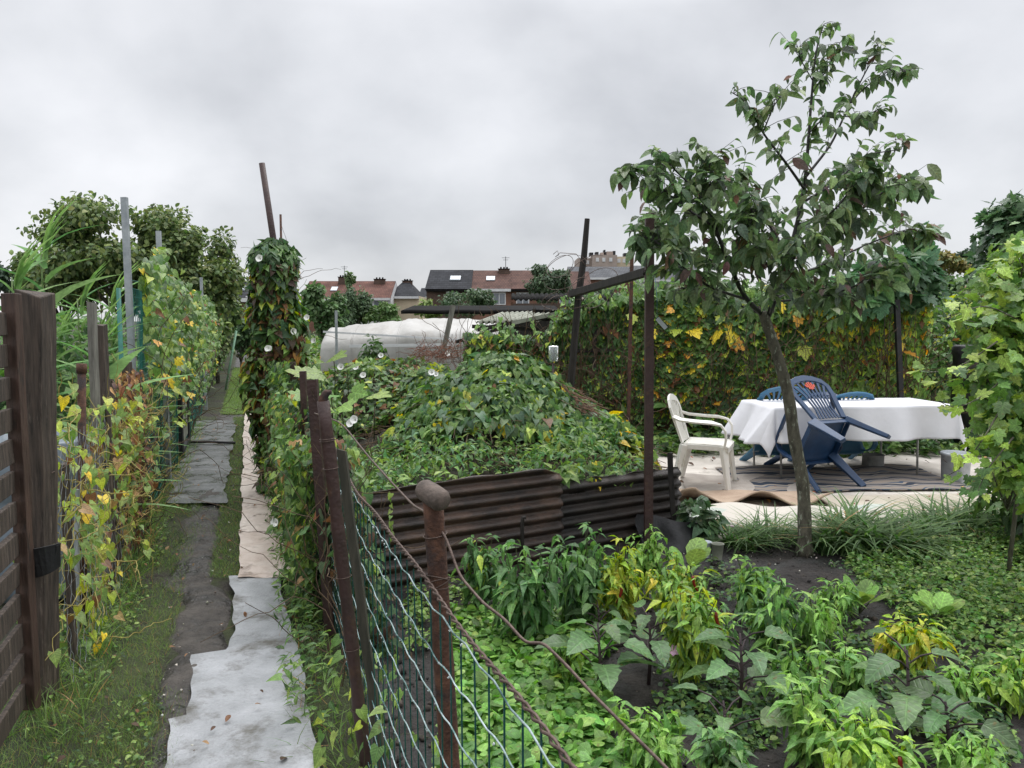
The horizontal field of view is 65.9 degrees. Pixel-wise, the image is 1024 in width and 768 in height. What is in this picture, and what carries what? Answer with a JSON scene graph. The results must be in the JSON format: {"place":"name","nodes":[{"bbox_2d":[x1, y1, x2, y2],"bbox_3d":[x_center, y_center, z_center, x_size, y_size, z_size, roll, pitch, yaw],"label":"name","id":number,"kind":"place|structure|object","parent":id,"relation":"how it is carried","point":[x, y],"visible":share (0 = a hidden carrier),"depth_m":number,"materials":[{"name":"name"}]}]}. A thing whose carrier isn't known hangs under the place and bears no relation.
{"place":"outdoors","nodes":[
{"label":"outdoors","id":0,"kind":"place"},
{"bbox_2d":[0,350,368,767],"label":"verge","id":1,"kind":"structure","parent":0,"point":[216,400],"depth_m":3.67,"materials":[{"name":"green plant"}]},
{"bbox_2d":[0,293,41,747],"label":"slatted gate","id":2,"kind":"structure","parent":1,"relation":"on","point":[22,667],"depth_m":3.04,"materials":[{"name":"brown paint"}]},
{"bbox_2d":[14,289,59,704],"bbox_3d":[-1.965,0.476,3.269,0.165,1.722,0.115,0,5,0],"label":"gate post","id":3,"kind":"object","parent":1,"relation":"on","point":[39,325],"visible":0.55,"depth_m":3.23,"materials":[{"name":"brown wood"}]},
{"bbox_2d":[52,302,138,678],"bbox_3d":[-2.317,0.393,4.437,0.117,1.702,2.531,-2,5,-18],"label":"wire fence","id":4,"kind":"object","parent":1,"relation":"on","point":[98,353],"visible":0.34,"depth_m":4.25,"materials":[{"name":"metal"}]},
{"bbox_2d":[23,514,174,767],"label":"weeds","id":5,"kind":"object","parent":1,"relation":"on","point":[94,662],"visible":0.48,"depth_m":3.40,"materials":[{"name":"green plant"}]},
{"bbox_2d":[12,355,190,667],"bbox_3d":[-2.297,0.530,4.538,0.834,1.468,2.898,-1,5,-17],"label":"bean vine","id":6,"kind":"object","parent":1,"relation":"on","point":[86,514],"visible":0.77,"depth_m":3.97,"materials":[{"name":"green plant"}]},
{"bbox_2d":[116,197,207,536],"bbox_3d":[-4.268,-0.470,10.274,0.135,2.477,9.910,-2,5,-18],"label":"net fence","id":7,"kind":"object","parent":1,"relation":"on","point":[130,305],"visible":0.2,"depth_m":5.82,"materials":[{"name":"metal"}]},
{"bbox_2d":[86,368,198,554],"bbox_3d":[-2.584,0.558,5.372,0.829,1.299,1.569,-2,5,-22],"label":"withered vine","id":8,"kind":"object","parent":7,"relation":"hanging from","point":[132,381],"visible":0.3,"depth_m":5.31,"materials":[{"name":"brown plant"}]},
{"bbox_2d":[97,247,248,514],"bbox_3d":[-5.358,-0.370,13.421,2.146,2.765,16.404,-2,5,-19],"label":"climbing vine","id":9,"kind":"object","parent":7,"relation":"attached to","point":[194,347],"visible":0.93,"depth_m":7.71,"materials":[{"name":"green plant"}]},
{"bbox_2d":[240,496,280,531],"bbox_3d":[-2.045,1.044,6.457,0.328,0.030,1.360,-1,5,-18],"label":"sheet strip","id":10,"kind":"object","parent":1,"relation":"on","point":[257,521],"visible":0.68,"depth_m":6.33,"materials":[{"name":"fabric"}]},
{"bbox_2d":[238,531,290,577],"bbox_3d":[-1.680,1.135,5.362,0.339,0.024,1.272,-2,5,-19],"label":"sheet strip","id":11,"kind":"object","parent":1,"relation":"on","point":[255,564],"visible":0.77,"depth_m":5.25,"materials":[{"name":"fabric"}]},
{"bbox_2d":[219,228,343,496],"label":"bindweed column","id":12,"kind":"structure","parent":1,"relation":"on","point":[275,310],"depth_m":7.03,"materials":[{"name":"green plant"}]},
{"bbox_2d":[290,362,667,767],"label":"green wire fence","id":13,"kind":"object","parent":1,"relation":"on","point":[433,497],"visible":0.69,"depth_m":2.19,"materials":[{"name":"metal"}]},
{"bbox_2d":[189,354,460,740],"bbox_3d":[-2.245,0.458,8.004,1.463,1.638,10.785,-1,5,-15],"label":"fence bindweed","id":14,"kind":"object","parent":13,"relation":"attached to","point":[295,519],"visible":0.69,"depth_m":4.13,"materials":[{"name":"green plant"}]},
{"bbox_2d":[285,350,391,438],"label":"squash plant","id":15,"kind":"object","parent":13,"relation":"attached to","point":[355,395],"visible":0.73,"depth_m":5.93,"materials":[{"name":"green plant"}]},
{"bbox_2d":[266,617,463,767],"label":"young bindweed","id":16,"kind":"object","parent":13,"relation":"attached to","point":[376,753],"visible":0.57,"depth_m":2.62,"materials":[{"name":"green plant"}]},
{"bbox_2d":[145,352,250,767],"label":"path","id":17,"kind":"structure","parent":0,"point":[200,618],"depth_m":4.31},
{"bbox_2d":[166,468,231,502],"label":"paving slab","id":18,"kind":"structure","parent":17,"relation":"on","point":[202,479],"depth_m":7.53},
{"bbox_2d":[177,445,232,467],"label":"paving slab","id":19,"kind":"structure","parent":17,"relation":"on","point":[217,454],"depth_m":9.07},
{"bbox_2d":[165,575,319,767],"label":"woven sheet","id":20,"kind":"object","parent":17,"relation":"on","point":[235,675],"visible":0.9,"depth_m":3.26,"materials":[{"name":"white fabric"}]},
{"bbox_2d":[425,270,472,318],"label":"terraced house","id":21,"kind":"structure","parent":0,"point":[440,282],"depth_m":90.18,"materials":[{"name":"brick"}]},
{"bbox_2d":[0,321,934,758],"bbox_3d":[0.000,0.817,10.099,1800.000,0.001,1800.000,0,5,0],"label":"ground","id":22,"kind":"structure","parent":0,"point":[62,607],"depth_m":8.69,"materials":[{"name":"plant"}]},
{"bbox_2d":[0,232,87,418],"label":"giant reed","id":23,"kind":"object","parent":22,"relation":"on","point":[23,269],"visible":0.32,"depth_m":5.56,"materials":[{"name":"green plant"}]},
{"bbox_2d":[0,430,95,602],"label":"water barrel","id":24,"kind":"object","parent":22,"relation":"on","point":[4,437],"visible":0.03,"depth_m":4.44,"materials":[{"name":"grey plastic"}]},
{"bbox_2d":[0,201,120,417],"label":"giant reed","id":25,"kind":"object","parent":22,"relation":"on","point":[60,295],"visible":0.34,"depth_m":5.86,"materials":[{"name":"green plant"}]},
{"bbox_2d":[0,308,158,457],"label":"shrub","id":26,"kind":"object","parent":22,"relation":"on","point":[68,338],"visible":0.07,"depth_m":6.93,"materials":[{"name":"green plant"}]},
{"bbox_2d":[16,190,194,346],"bbox_3d":[-8.527,-1.878,16.898,3.612,4.212,4.333,0,5,0],"label":"walnut tree","id":27,"kind":"object","parent":22,"relation":"on","point":[83,243],"visible":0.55,"depth_m":15.69,"materials":[{"name":"green plant"}]},
{"bbox_2d":[56,293,192,509],"bbox_3d":[-2.727,0.298,5.076,1.260,1.787,0.540,-1,5,-12],"label":"giant reed","id":28,"kind":"object","parent":22,"relation":"on","point":[122,362],"visible":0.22,"depth_m":5.19,"materials":[{"name":"green plant"}]},
{"bbox_2d":[121,221,247,317],"bbox_3d":[-7.207,-1.686,17.443,2.658,3.742,2.894,3,6,34],"label":"walnut tree","id":29,"kind":"object","parent":22,"relation":"on","point":[215,271],"visible":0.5,"depth_m":16.86,"materials":[{"name":"green plant"}]},
{"bbox_2d":[299,280,349,342],"bbox_3d":[-5.735,-1.748,23.992,1.529,2.808,1.500,0,5,0],"label":"bushy tree","id":30,"kind":"object","parent":22,"relation":"on","point":[320,311],"visible":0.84,"depth_m":23.52,"materials":[{"name":"green plant"}]},
{"bbox_2d":[342,283,373,325],"bbox_3d":[-5.913,-2.305,29.874,1.408,2.966,1.738,0,5,0],"label":"bushy tree","id":31,"kind":"object","parent":22,"relation":"on","point":[356,307],"visible":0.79,"depth_m":29.45,"materials":[{"name":"green plant"}]},
{"bbox_2d":[320,318,498,374],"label":"film tunnel","id":32,"kind":"structure","parent":22,"relation":"on","point":[395,332],"depth_m":13.21,"materials":[{"name":"white plastic"}]},
{"bbox_2d":[227,361,674,502],"bbox_3d":[-0.707,0.390,7.218,4.213,1.257,5.574,0,5,0],"label":"compost heap","id":33,"kind":"object","parent":22,"relation":"on","point":[373,442],"visible":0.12,"depth_m":6.08,"materials":[{"name":"green plant"}]},
{"bbox_2d":[320,351,454,437],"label":"heap creeper","id":34,"kind":"object","parent":33,"relation":"on","point":[372,367],"visible":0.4,"depth_m":7.70,"materials":[{"name":"green plant"}]},
{"bbox_2d":[314,383,655,509],"bbox_3d":[-0.247,0.465,5.502,2.822,0.809,2.034,0,5,0],"label":"nettle patch","id":35,"kind":"object","parent":33,"relation":"on","point":[567,471],"visible":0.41,"depth_m":5.60,"materials":[{"name":"green plant"}]},
{"bbox_2d":[382,350,664,469],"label":"leafy vine plants","id":36,"kind":"object","parent":33,"relation":"on","point":[535,385],"visible":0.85,"depth_m":6.42,"materials":[{"name":"green plant"}]},
{"bbox_2d":[436,287,497,318],"bbox_3d":[-2.167,-3.033,37.723,2.995,3.150,2.769,0,5,0],"label":"bushy tree","id":37,"kind":"object","parent":22,"relation":"on","point":[481,297],"visible":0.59,"depth_m":37.39,"materials":[{"name":"green plant"}]},
{"bbox_2d":[401,305,557,338],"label":"shed","id":38,"kind":"structure","parent":22,"relation":"on","point":[443,309],"depth_m":17.29,"materials":[{"name":"brown wood"}]},
{"bbox_2d":[522,263,572,302],"bbox_3d":[1.505,-3.145,33.792,1.873,4.007,2.238,3,5,30],"label":"bushy tree","id":39,"kind":"object","parent":22,"relation":"on","point":[539,286],"visible":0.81,"depth_m":33.36,"materials":[{"name":"green plant"}]},
{"bbox_2d":[567,218,589,387],"bbox_3d":[0.560,-0.251,7.306,0.300,2.527,0.076,0,5,0],"label":"rough timber post","id":40,"kind":"object","parent":22,"relation":"on","point":[574,339],"visible":0.63,"depth_m":7.25,"materials":[{"name":"brown wood"}]},
{"bbox_2d":[840,281,987,406],"bbox_3d":[7.077,-0.575,12.102,5.626,2.570,2.551,-3,6,-37],"label":"hedge bush","id":41,"kind":"object","parent":22,"relation":"on","point":[942,314],"visible":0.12,"depth_m":11.32,"materials":[{"name":"green plant"}]},
{"bbox_2d":[962,189,1023,299],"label":"tree","id":42,"kind":"object","parent":22,"relation":"on","point":[997,220],"visible":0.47,"depth_m":10.77,"materials":[{"name":"green plant"}]},
{"bbox_2d":[471,257,510,319],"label":"terraced house","id":43,"kind":"structure","parent":0,"point":[497,282],"depth_m":90.65,"materials":[{"name":"brick"}]},
{"bbox_2d":[0,0,1023,320],"label":"sky","id":44,"kind":"structure","parent":0,"point":[396,140],"materials":[{"name":"grey"}]},
{"bbox_2d":[315,530,1023,767],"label":"soil bed","id":45,"kind":"object","parent":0,"point":[632,679],"visible":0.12,"depth_m":3.67,"materials":[{"name":"brown soil"}]},
{"bbox_2d":[450,533,514,609],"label":"pepper plant","id":46,"kind":"object","parent":45,"relation":"on","point":[480,567],"visible":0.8,"depth_m":4.21,"materials":[{"name":"green plant"}]},
{"bbox_2d":[400,574,597,651],"bbox_3d":[-0.053,1.197,4.158,1.141,0.118,0.939,0,5,0],"label":"clover patch","id":47,"kind":"object","parent":45,"relation":"on","point":[425,617],"visible":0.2,"depth_m":4.09,"materials":[{"name":"green plant"}]},
{"bbox_2d":[330,467,681,608],"bbox_3d":[0.116,0.869,5.045,2.646,0.659,0.114,-3,5,-32],"label":"corrugated edging","id":48,"kind":"object","parent":45,"relation":"on","point":[546,504],"visible":0.65,"depth_m":4.98,"materials":[{"name":"brown metal"}]},
{"bbox_2d":[478,539,565,645],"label":"pepper plant","id":49,"kind":"object","parent":45,"relation":"on","point":[524,607],"visible":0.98,"depth_m":3.74,"materials":[{"name":"green plant"}]},
{"bbox_2d":[431,601,662,767],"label":"salad seedlings","id":50,"kind":"object","parent":45,"relation":"on","point":[573,715],"visible":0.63,"depth_m":3.11,"materials":[{"name":"green plant"}]},
{"bbox_2d":[535,522,619,623],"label":"pepper plant","id":51,"kind":"object","parent":45,"relation":"on","point":[580,584],"visible":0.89,"depth_m":3.96,"materials":[{"name":"green plant"}]},
{"bbox_2d":[534,618,667,691],"bbox_3d":[0.345,1.155,3.296,0.488,0.366,0.501,-3,5,-30],"label":"eggplant","id":52,"kind":"object","parent":45,"relation":"on","point":[578,640],"visible":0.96,"depth_m":3.20,"materials":[{"name":"green plant"}]},
{"bbox_2d":[582,535,652,621],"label":"pepper plant","id":53,"kind":"object","parent":45,"relation":"on","point":[623,592],"visible":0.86,"depth_m":4.04,"materials":[{"name":"yellow plant"}]},
{"bbox_2d":[644,213,654,550],"bbox_3d":[0.929,0.012,5.359,0.078,2.311,0.070,0,5,0],"label":"square post","id":54,"kind":"object","parent":45,"relation":"on","point":[648,392],"visible":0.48,"depth_m":5.34,"materials":[{"name":"paint"}]},
{"bbox_2d":[605,696,694,767],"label":"pepper plant","id":55,"kind":"object","parent":45,"relation":"on","point":[664,744],"visible":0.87,"depth_m":2.68,"materials":[{"name":"green plant"}]},
{"bbox_2d":[625,524,679,596],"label":"pepper plant","id":56,"kind":"object","parent":45,"relation":"on","point":[645,562],"visible":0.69,"depth_m":4.45,"materials":[{"name":"green plant"}]},
{"bbox_2d":[600,599,708,684],"bbox_3d":[0.587,1.144,3.392,0.434,0.372,0.413,-3,6,-35],"label":"eggplant","id":57,"kind":"object","parent":45,"relation":"on","point":[661,649],"visible":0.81,"depth_m":3.32,"materials":[{"name":"green plant"}]},
{"bbox_2d":[635,514,706,552],"bbox_3d":[1.116,1.024,5.461,0.528,0.236,0.198,0,5,0],"label":"plastic offcut","id":58,"kind":"object","parent":45,"relation":"on","point":[677,535],"visible":0.56,"depth_m":5.47,"materials":[{"name":"black plastic"}]},
{"bbox_2d":[639,551,718,611],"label":"pepper plant","id":59,"kind":"object","parent":45,"relation":"on","point":[675,574],"visible":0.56,"depth_m":4.06,"materials":[{"name":"green plant"}]},
{"bbox_2d":[645,576,735,688],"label":"pepper plant","id":60,"kind":"object","parent":45,"relation":"on","point":[697,613],"visible":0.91,"depth_m":3.33,"materials":[{"name":"green plant"}]},
{"bbox_2d":[672,495,729,545],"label":"dark vine bush","id":61,"kind":"object","parent":45,"relation":"on","point":[689,509],"visible":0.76,"depth_m":5.52,"materials":[{"name":"green plant"}]},
{"bbox_2d":[686,721,756,767],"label":"pepper plant","id":62,"kind":"object","parent":45,"relation":"on","point":[721,748],"visible":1,"depth_m":2.57,"materials":[{"name":"green plant"}]},
{"bbox_2d":[673,682,796,735],"bbox_3d":[0.756,1.234,2.860,0.461,0.279,0.320,-1,5,-15],"label":"eggplant","id":63,"kind":"object","parent":45,"relation":"on","point":[725,723],"visible":0.88,"depth_m":2.81,"materials":[{"name":"green plant"}]},
{"bbox_2d":[681,625,798,707],"bbox_3d":[0.883,1.145,3.136,0.413,0.412,0.434,0,5,0],"label":"eggplant","id":64,"kind":"object","parent":45,"relation":"on","point":[719,667],"visible":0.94,"depth_m":3.10,"materials":[{"name":"green plant"}]},
{"bbox_2d":[695,514,793,555],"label":"grass tuft","id":65,"kind":"object","parent":45,"relation":"on","point":[732,538],"visible":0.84,"depth_m":5.47,"materials":[{"name":"plant"}]},
{"bbox_2d":[728,554,780,624],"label":"pepper plant","id":66,"kind":"object","parent":45,"relation":"on","point":[744,579],"visible":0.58,"depth_m":4.01,"materials":[{"name":"green plant"}]},
{"bbox_2d":[720,501,818,551],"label":"grass tuft","id":67,"kind":"object","parent":45,"relation":"on","point":[777,533],"visible":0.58,"depth_m":5.67,"materials":[{"name":"plant"}]},
{"bbox_2d":[735,574,813,658],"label":"pepper plant","id":68,"kind":"object","parent":45,"relation":"on","point":[776,609],"visible":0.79,"depth_m":3.64,"materials":[{"name":"green plant"}]},
{"bbox_2d":[610,21,950,556],"bbox_3d":[1.833,-0.612,5.234,2.513,3.576,1.515,0,5,0],"label":"young walnut tree","id":69,"kind":"object","parent":45,"relation":"on","point":[755,250],"visible":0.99,"depth_m":4.90,"materials":[{"name":"green plant"}]},
{"bbox_2d":[757,634,843,707],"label":"pepper plant","id":70,"kind":"object","parent":45,"relation":"on","point":[817,658],"visible":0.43,"depth_m":3.13,"materials":[{"name":"green plant"}]},
{"bbox_2d":[764,671,850,767],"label":"pepper plant","id":71,"kind":"object","parent":45,"relation":"on","point":[799,734],"visible":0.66,"depth_m":2.75,"materials":[{"name":"green plant"}]},
{"bbox_2d":[789,591,851,652],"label":"pepper plant","id":72,"kind":"object","parent":45,"relation":"on","point":[824,626],"visible":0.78,"depth_m":3.73,"materials":[{"name":"green plant"}]},
{"bbox_2d":[742,498,916,558],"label":"grass tuft","id":73,"kind":"object","parent":45,"relation":"on","point":[820,544],"visible":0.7,"depth_m":5.42,"materials":[{"name":"plant"}]},
{"bbox_2d":[807,577,865,619],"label":"pepper plant","id":74,"kind":"object","parent":45,"relation":"on","point":[834,597],"visible":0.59,"depth_m":4.15,"materials":[{"name":"green plant"}]},
{"bbox_2d":[651,554,1022,764],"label":"bed weeds","id":75,"kind":"object","parent":45,"relation":"on","point":[681,700],"visible":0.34,"depth_m":3.23,"materials":[{"name":"green plant"}]},
{"bbox_2d":[825,639,874,694],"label":"pepper plant","id":76,"kind":"object","parent":45,"relation":"on","point":[852,679],"visible":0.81,"depth_m":3.32,"materials":[{"name":"green plant"}]},
{"bbox_2d":[793,699,929,767],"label":"pepper plant","id":77,"kind":"object","parent":45,"relation":"on","point":[862,745],"visible":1,"depth_m":2.56,"materials":[{"name":"green plant"}]},
{"bbox_2d":[771,489,953,560],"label":"grass tuft","id":78,"kind":"object","parent":45,"relation":"on","point":[865,537],"visible":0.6,"depth_m":5.41,"materials":[{"name":"plant"}]},
{"bbox_2d":[818,502,997,563],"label":"grass tuft","id":79,"kind":"object","parent":45,"relation":"on","point":[926,539],"visible":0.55,"depth_m":5.32,"materials":[{"name":"plant"}]},
{"bbox_2d":[838,627,983,740],"bbox_3d":[1.393,1.147,2.897,0.465,0.446,0.419,-1,5,-11],"label":"eggplant","id":80,"kind":"object","parent":45,"relation":"on","point":[907,707],"visible":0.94,"depth_m":2.81,"materials":[{"name":"green plant"}]},
{"bbox_2d":[871,610,958,681],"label":"pepper plant","id":81,"kind":"object","parent":45,"relation":"on","point":[925,641],"visible":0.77,"depth_m":3.50,"materials":[{"name":"yellow plant"}]},
{"bbox_2d":[844,519,1023,671],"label":"parsley bed","id":82,"kind":"object","parent":45,"relation":"on","point":[977,595],"visible":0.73,"depth_m":4.55,"materials":[{"name":"green plant"}]},
{"bbox_2d":[912,589,964,626],"bbox_3d":[2.215,1.176,4.092,0.242,0.158,0.214,0,5,0],"label":"leaf beet","id":83,"kind":"object","parent":45,"relation":"on","point":[945,602],"visible":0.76,"depth_m":4.12,"materials":[{"name":"plant"}]},
{"bbox_2d":[867,678,1018,757],"bbox_3d":[1.546,1.227,2.792,0.388,0.304,0.439,-5,7,-44],"label":"eggplant","id":84,"kind":"object","parent":45,"relation":"on","point":[933,722],"visible":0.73,"depth_m":2.76,"materials":[{"name":"green plant"}]},
{"bbox_2d":[916,729,1008,767],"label":"pepper plant","id":85,"kind":"object","parent":45,"relation":"on","point":[983,757],"visible":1,"depth_m":2.58,"materials":[{"name":"green plant"}]},
{"bbox_2d":[932,653,994,708],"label":"pepper plant","id":86,"kind":"object","parent":45,"relation":"on","point":[964,691],"visible":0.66,"depth_m":3.17,"materials":[{"name":"green plant"}]},
{"bbox_2d":[907,221,1023,578],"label":"grapevine","id":87,"kind":"object","parent":45,"relation":"on","point":[995,320],"visible":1,"depth_m":4.40,"materials":[{"name":"green plant"}]},
{"bbox_2d":[963,382,1023,542],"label":"dark undershrub","id":88,"kind":"object","parent":45,"relation":"on","point":[980,503],"visible":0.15,"depth_m":5.41,"materials":[{"name":"green plant"}]},
{"bbox_2d":[965,643,1023,718],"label":"pepper plant","id":89,"kind":"object","parent":45,"relation":"on","point":[1006,685],"visible":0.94,"depth_m":3.14,"materials":[{"name":"green plant"}]},
{"bbox_2d":[655,432,994,538],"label":"patio","id":90,"kind":"structure","parent":0,"point":[932,465],"depth_m":8.51,"materials":[{"name":"beige concrete"}]},
{"bbox_2d":[577,298,911,426],"bbox_3d":[2.250,-0.175,10.169,5.577,1.905,0.054,0,5,5],"label":"overgrown trellis","id":91,"kind":"object","parent":90,"relation":"on","point":[595,340],"visible":0.09,"depth_m":10.22,"materials":[{"name":"brown wood"}]},
{"bbox_2d":[422,278,908,436],"bbox_3d":[1.443,-0.179,9.948,6.667,2.354,3.138,2,5,23],"label":"trellis bindweed","id":92,"kind":"object","parent":91,"relation":"attached to","point":[610,365],"visible":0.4,"depth_m":10.13,"materials":[{"name":"green plant"}]},
{"bbox_2d":[541,275,918,441],"bbox_3d":[2.592,-0.214,10.085,4.646,2.399,3.043,0,5,0],"label":"trellis hop","id":93,"kind":"object","parent":91,"relation":"attached to","point":[725,367],"visible":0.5,"depth_m":9.89,"materials":[{"name":"green plant"}]},
{"bbox_2d":[772,289,981,436],"bbox_3d":[4.185,-0.057,9.904,3.323,2.678,3.061,0,5,0],"label":"trellis creeper","id":94,"kind":"object","parent":91,"relation":"attached to","point":[918,339],"visible":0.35,"depth_m":9.82,"materials":[{"name":"green plant"}]},
{"bbox_2d":[681,473,817,494],"bbox_3d":[2.200,0.946,7.451,1.151,0.039,0.851,1,5,9],"label":"pale rug","id":95,"kind":"object","parent":90,"relation":"on","point":[700,482],"visible":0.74,"depth_m":7.52,"materials":[{"name":"fabric"}]},
{"bbox_2d":[667,394,736,489],"bbox_3d":[1.782,0.519,7.434,0.622,0.840,0.563,2,5,22],"label":"plastic chair","id":96,"kind":"object","parent":95,"relation":"on","point":[724,446],"visible":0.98,"depth_m":7.33,"materials":[{"name":"plastic"}]},
{"bbox_2d":[679,487,833,505],"bbox_3d":[2.050,0.923,6.845,1.261,0.170,0.579,0,5,0],"label":"beige rug","id":97,"kind":"object","parent":90,"relation":"on","point":[721,496],"visible":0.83,"depth_m":6.76,"materials":[{"name":"fabric"}]},
{"bbox_2d":[693,502,911,531],"bbox_3d":[2.200,1.036,6.154,1.801,0.068,0.723,0,5,0],"label":"sheet","id":98,"kind":"object","parent":90,"relation":"on","point":[725,510],"visible":0.27,"depth_m":6.32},
{"bbox_2d":[639,424,1000,458],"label":"undergrowth","id":99,"kind":"object","parent":90,"relation":"on","point":[667,441],"visible":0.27,"depth_m":9.15,"materials":[{"name":"green plant"}]},
{"bbox_2d":[715,464,970,491],"bbox_3d":[3.200,0.912,7.749,2.101,0.046,1.101,0,5,-3],"label":"striped rug","id":100,"kind":"object","parent":90,"relation":"on","point":[895,477],"visible":0.81,"depth_m":7.70,"materials":[{"name":"grey fabric"}]},
{"bbox_2d":[775,375,890,493],"bbox_3d":[2.903,0.449,7.407,0.624,0.690,0.931,-2,32,-24],"label":"plastic chair","id":101,"kind":"object","parent":100,"relation":"on","point":[822,441],"visible":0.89,"depth_m":7.41,"materials":[{"name":"blue plastic"}]},
{"bbox_2d":[753,439,918,477],"bbox_3d":[3.415,0.540,8.093,1.880,0.695,0.760,-1,5,-7],"label":"folding table","id":102,"kind":"object","parent":100,"relation":"on","point":[917,451],"visible":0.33,"depth_m":7.87,"materials":[{"name":"grey metal"}]},
{"bbox_2d":[721,398,966,457],"bbox_3d":[3.389,0.426,8.088,2.410,0.483,1.030,-1,5,-7],"label":"tablecloth","id":103,"kind":"object","parent":102,"relation":"on","point":[895,419],"visible":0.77,"depth_m":7.71,"materials":[{"name":"white fabric"}]},
{"bbox_2d":[808,221,954,378],"bbox_3d":[4.515,-0.584,9.656,1.800,2.813,1.404,-2,5,-21],"label":"fig tree","id":104,"kind":"object","parent":90,"relation":"on","point":[928,288],"visible":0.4,"depth_m":9.31,"materials":[{"name":"green plant"}]},
{"bbox_2d":[820,494,1000,516],"bbox_3d":[3.600,1.004,6.653,1.901,0.063,0.750,0,5,-3],"label":"cream sheet","id":105,"kind":"object","parent":90,"relation":"on","point":[849,498],"visible":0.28,"depth_m":6.79,"materials":[{"name":"fabric"}]},
{"bbox_2d":[878,487,1008,536],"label":"grass tuft","id":106,"kind":"object","parent":90,"relation":"on","point":[949,513],"visible":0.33,"depth_m":6.00,"materials":[{"name":"plant"}]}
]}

